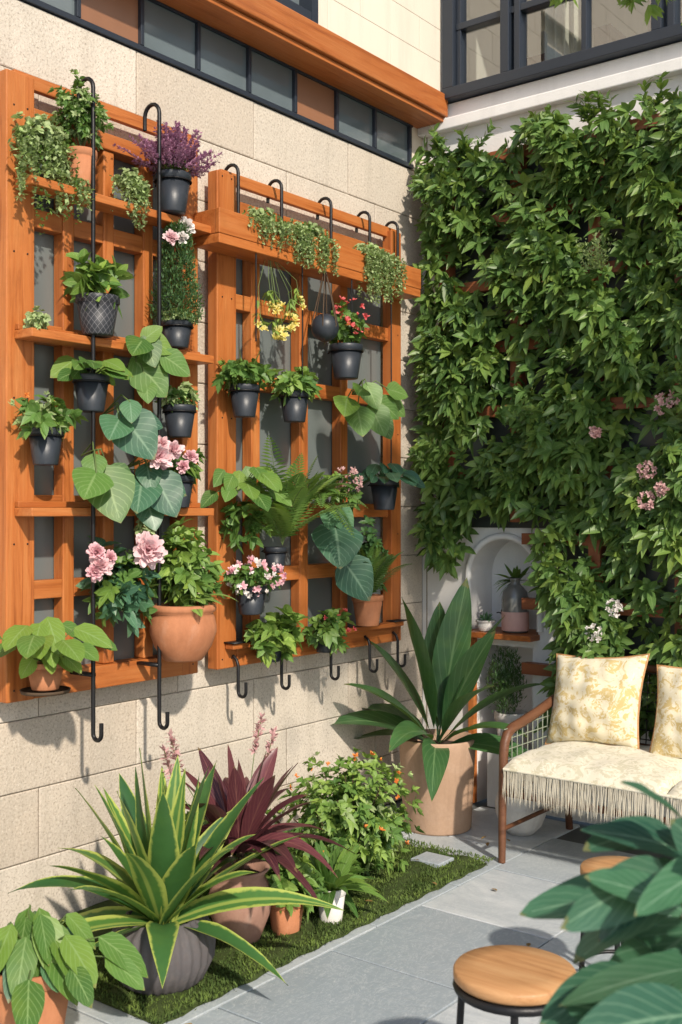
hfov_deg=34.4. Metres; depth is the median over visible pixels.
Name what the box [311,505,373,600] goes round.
elephant ear plant
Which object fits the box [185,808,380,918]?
foliage plant
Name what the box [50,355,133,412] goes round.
potted hosta
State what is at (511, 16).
window frame
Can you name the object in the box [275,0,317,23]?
upper window frame
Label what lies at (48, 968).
potted hosta
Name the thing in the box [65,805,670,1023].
paving
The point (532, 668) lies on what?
trellis rails
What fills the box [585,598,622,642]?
cream blossoms
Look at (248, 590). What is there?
potted pink geranium
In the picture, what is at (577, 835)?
ground sheet
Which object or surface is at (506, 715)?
potted cypress
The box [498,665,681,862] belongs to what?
garden bench
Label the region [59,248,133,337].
potted gardenia
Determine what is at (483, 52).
window panes
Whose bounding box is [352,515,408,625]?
potted shrub
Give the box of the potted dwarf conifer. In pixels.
[146,216,205,349]
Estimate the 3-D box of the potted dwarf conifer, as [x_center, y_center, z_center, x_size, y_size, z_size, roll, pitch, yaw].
[-0.636,-0.884,4.226,0.234,0.509,0.232,0,0,-5]
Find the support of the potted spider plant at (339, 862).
on the moss strip
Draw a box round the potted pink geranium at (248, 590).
[223,555,286,614]
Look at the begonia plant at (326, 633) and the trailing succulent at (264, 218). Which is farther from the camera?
the begonia plant at (326, 633)
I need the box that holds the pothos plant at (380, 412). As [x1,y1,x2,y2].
[333,378,407,438]
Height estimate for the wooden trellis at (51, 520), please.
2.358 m
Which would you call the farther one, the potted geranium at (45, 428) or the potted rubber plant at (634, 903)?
the potted geranium at (45, 428)
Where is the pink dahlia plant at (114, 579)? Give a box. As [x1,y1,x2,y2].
[76,531,167,637]
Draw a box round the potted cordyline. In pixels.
[124,712,354,943]
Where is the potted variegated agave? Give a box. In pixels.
[8,748,343,995]
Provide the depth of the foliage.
5.17 m
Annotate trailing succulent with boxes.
[7,111,96,234]
[109,167,152,232]
[242,205,294,251]
[285,218,340,276]
[353,242,407,304]
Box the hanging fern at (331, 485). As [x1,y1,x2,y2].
[305,474,367,537]
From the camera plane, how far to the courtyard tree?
3.53 m
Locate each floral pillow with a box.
[545,653,649,748]
[649,664,681,758]
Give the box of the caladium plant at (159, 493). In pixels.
[127,457,186,534]
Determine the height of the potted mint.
0.310 m
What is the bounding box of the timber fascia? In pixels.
[157,0,443,128]
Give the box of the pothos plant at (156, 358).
[125,325,189,403]
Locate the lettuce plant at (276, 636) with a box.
[243,604,308,667]
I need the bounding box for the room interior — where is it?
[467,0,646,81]
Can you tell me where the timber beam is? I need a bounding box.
[217,0,447,117]
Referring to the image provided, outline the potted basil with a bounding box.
[147,517,236,661]
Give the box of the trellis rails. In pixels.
[449,113,674,676]
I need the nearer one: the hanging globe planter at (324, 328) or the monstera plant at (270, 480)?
the monstera plant at (270, 480)
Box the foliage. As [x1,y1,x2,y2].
[405,71,681,741]
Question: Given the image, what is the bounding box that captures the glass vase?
[501,578,528,632]
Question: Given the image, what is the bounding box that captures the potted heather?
[113,120,222,216]
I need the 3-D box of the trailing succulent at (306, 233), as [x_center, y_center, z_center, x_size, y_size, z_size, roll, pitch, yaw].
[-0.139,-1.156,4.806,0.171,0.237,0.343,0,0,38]
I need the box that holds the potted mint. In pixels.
[264,847,328,935]
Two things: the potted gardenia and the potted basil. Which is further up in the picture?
the potted gardenia
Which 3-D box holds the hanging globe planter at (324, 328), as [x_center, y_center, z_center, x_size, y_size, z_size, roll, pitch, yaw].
[-0.070,-0.914,4.862,0.133,0.333,0.123,0,0,38]
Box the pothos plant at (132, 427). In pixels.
[99,394,162,459]
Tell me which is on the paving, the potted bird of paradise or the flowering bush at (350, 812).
the potted bird of paradise
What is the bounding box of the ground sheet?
[384,798,675,859]
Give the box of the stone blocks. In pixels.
[0,0,421,927]
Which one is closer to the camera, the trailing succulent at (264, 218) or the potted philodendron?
the potted philodendron
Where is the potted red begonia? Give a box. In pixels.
[323,296,369,379]
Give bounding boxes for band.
[19,0,413,169]
[418,31,681,138]
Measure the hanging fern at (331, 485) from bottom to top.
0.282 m
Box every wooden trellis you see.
[0,69,213,742]
[194,163,420,698]
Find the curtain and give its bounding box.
[545,0,580,60]
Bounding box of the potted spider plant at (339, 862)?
[304,839,388,923]
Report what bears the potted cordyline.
on the moss strip
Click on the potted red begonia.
(346, 353)
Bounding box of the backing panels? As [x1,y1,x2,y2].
[455,130,674,656]
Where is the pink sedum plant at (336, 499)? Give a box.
[330,466,362,511]
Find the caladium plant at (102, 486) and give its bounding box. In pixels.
[72,441,134,522]
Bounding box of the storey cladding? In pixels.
[318,0,441,91]
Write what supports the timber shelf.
on the ground sheet
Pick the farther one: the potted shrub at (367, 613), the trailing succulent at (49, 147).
the potted shrub at (367, 613)
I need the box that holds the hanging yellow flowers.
[252,260,305,340]
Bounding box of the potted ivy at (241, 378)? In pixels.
[211,350,284,417]
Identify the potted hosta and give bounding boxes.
[0,904,147,1023]
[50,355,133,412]
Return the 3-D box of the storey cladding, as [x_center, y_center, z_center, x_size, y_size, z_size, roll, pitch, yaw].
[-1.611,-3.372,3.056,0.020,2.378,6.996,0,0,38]
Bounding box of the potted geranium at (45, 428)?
[8,391,88,465]
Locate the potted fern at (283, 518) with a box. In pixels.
[239,435,364,572]
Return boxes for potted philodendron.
[0,616,117,696]
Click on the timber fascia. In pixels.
(231, 22)
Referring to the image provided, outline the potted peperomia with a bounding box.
[353,462,424,509]
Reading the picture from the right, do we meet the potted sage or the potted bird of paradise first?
the potted bird of paradise
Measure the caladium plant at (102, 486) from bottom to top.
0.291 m
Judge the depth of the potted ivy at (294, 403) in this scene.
4.73 m
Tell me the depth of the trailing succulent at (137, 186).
4.06 m
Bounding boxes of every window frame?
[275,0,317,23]
[442,0,681,103]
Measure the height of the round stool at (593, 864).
0.421 m
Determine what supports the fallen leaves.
on the paving
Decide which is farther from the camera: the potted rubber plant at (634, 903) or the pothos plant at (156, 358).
the pothos plant at (156, 358)
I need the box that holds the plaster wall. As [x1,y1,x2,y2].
[423,0,681,828]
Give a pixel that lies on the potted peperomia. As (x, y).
(384, 486)
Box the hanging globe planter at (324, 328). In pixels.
[311,271,338,342]
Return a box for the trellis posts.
[439,132,681,633]
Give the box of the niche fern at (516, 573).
[494,565,529,613]
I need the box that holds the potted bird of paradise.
[331,578,540,835]
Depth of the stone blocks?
4.60 m
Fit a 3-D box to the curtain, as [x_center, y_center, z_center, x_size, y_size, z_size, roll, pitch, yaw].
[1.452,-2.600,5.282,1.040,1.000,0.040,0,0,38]
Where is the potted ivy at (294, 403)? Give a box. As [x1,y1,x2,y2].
[263,366,322,422]
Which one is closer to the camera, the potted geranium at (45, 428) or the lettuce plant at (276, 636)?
the potted geranium at (45, 428)
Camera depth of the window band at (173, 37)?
4.80 m
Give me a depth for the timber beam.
5.04 m
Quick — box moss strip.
[58,831,495,1023]
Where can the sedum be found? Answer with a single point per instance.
(37, 320)
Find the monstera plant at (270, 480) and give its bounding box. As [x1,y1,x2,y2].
[200,466,291,553]
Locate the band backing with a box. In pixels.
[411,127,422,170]
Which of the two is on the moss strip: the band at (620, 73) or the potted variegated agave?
the potted variegated agave
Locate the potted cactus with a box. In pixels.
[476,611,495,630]
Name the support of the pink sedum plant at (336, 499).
attached to the wooden trellis at (324, 433)
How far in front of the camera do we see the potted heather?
4.15 m
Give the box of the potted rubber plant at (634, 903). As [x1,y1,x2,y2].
[519,781,681,1023]
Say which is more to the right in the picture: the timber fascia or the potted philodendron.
the timber fascia
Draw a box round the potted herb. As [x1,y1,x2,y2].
[47,69,113,190]
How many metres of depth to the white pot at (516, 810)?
5.05 m
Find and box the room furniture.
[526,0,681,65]
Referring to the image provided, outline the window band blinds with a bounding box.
[81,0,333,129]
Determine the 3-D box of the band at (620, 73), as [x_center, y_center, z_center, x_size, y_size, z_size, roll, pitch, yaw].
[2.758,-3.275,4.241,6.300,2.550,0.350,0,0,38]
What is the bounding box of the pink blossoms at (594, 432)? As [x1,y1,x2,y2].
[589,390,680,509]
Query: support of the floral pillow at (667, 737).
on the garden bench
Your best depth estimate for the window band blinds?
4.31 m
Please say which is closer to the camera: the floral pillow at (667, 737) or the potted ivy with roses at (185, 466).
the potted ivy with roses at (185, 466)
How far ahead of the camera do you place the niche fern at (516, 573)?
5.63 m
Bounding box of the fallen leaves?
[185,836,530,1023]
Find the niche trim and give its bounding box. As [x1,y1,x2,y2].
[465,532,542,631]
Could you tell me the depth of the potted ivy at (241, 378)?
4.48 m
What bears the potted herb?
on the wooden trellis at (51, 520)
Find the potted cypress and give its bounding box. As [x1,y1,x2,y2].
[485,646,532,807]
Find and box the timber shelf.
[468,627,539,802]
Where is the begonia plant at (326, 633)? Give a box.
[301,607,356,655]
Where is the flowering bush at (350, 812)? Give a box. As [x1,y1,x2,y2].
[273,747,425,876]
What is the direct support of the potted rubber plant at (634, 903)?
on the paving
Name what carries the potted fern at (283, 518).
attached to the wooden trellis at (324, 433)
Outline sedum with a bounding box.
[23,306,50,329]
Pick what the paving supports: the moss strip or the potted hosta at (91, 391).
the moss strip
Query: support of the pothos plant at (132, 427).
attached to the wooden trellis at (51, 520)
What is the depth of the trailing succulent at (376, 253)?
5.15 m
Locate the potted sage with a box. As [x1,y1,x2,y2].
[154,381,200,437]
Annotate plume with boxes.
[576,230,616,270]
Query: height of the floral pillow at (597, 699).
0.450 m
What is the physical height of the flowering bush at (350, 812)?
0.576 m
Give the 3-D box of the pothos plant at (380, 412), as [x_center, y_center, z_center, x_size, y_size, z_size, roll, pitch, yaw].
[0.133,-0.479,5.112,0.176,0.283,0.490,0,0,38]
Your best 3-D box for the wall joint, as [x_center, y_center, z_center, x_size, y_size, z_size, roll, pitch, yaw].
[0.462,-0.250,5.885,0.007,3.500,0.012,0,0,38]
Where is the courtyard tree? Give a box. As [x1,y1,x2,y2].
[549,0,681,24]
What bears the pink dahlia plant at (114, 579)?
attached to the wooden trellis at (51, 520)
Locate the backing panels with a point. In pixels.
(499, 429)
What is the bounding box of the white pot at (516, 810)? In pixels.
[495,784,546,835]
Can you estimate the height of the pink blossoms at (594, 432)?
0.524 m
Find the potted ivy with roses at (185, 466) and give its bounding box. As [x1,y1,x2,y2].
[147,435,205,507]
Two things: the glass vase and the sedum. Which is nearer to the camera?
the sedum
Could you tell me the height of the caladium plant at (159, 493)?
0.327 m
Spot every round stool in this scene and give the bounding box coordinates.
[452,945,575,1023]
[579,856,630,969]

